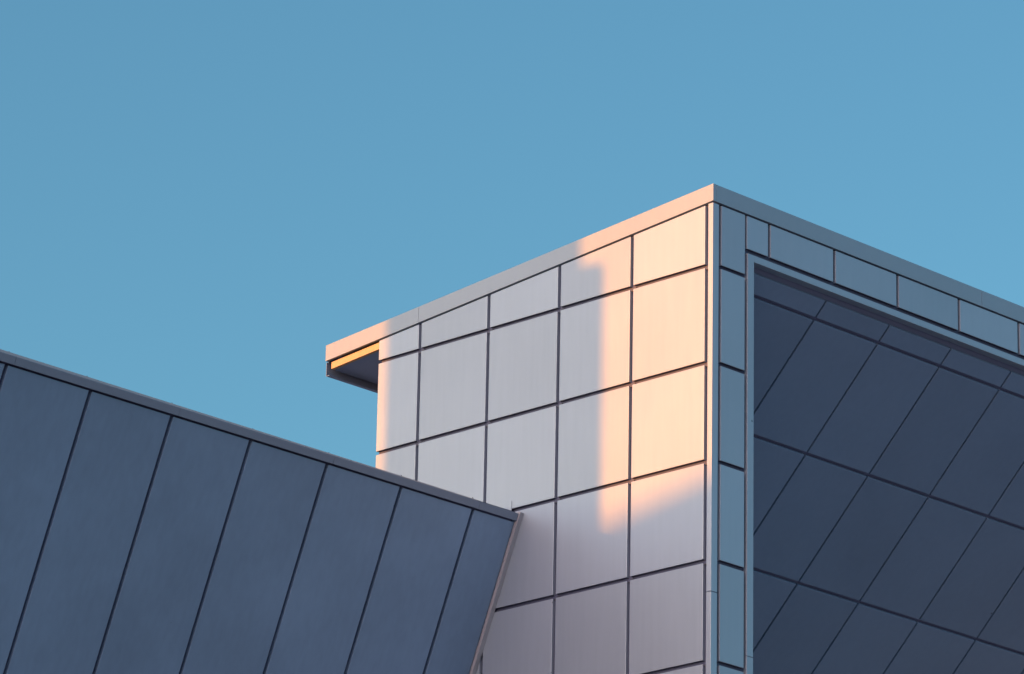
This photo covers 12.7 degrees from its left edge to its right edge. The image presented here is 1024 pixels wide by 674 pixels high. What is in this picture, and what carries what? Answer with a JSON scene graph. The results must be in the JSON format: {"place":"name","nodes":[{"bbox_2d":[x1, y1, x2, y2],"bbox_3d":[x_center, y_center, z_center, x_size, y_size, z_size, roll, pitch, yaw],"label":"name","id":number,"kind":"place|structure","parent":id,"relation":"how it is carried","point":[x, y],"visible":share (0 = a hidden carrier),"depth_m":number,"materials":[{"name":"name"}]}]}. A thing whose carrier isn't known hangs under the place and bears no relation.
{"place":"outdoors","nodes":[
{"label":"outdoors","id":0,"kind":"place"},
{"bbox_2d":[0,0,1023,467],"label":"sky","id":1,"kind":"structure","parent":0,"point":[200,199],"materials":[{"name":"blue"}]},
{"bbox_2d":[325,183,1023,673],"bbox_3d":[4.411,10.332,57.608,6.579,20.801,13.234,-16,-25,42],"label":"building","id":2,"kind":"structure","parent":0,"point":[713,429],"depth_m":55.95,"materials":[{"name":"silver metal"}]},
{"label":"ground","id":3,"kind":"structure","parent":0,"visible":0},
{"bbox_2d":[0,349,523,673],"bbox_3d":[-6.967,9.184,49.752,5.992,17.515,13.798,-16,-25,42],"label":"building","id":4,"kind":"structure","parent":3,"relation":"on","point":[140,533],"depth_m":52.11,"materials":[{"name":"metal"}]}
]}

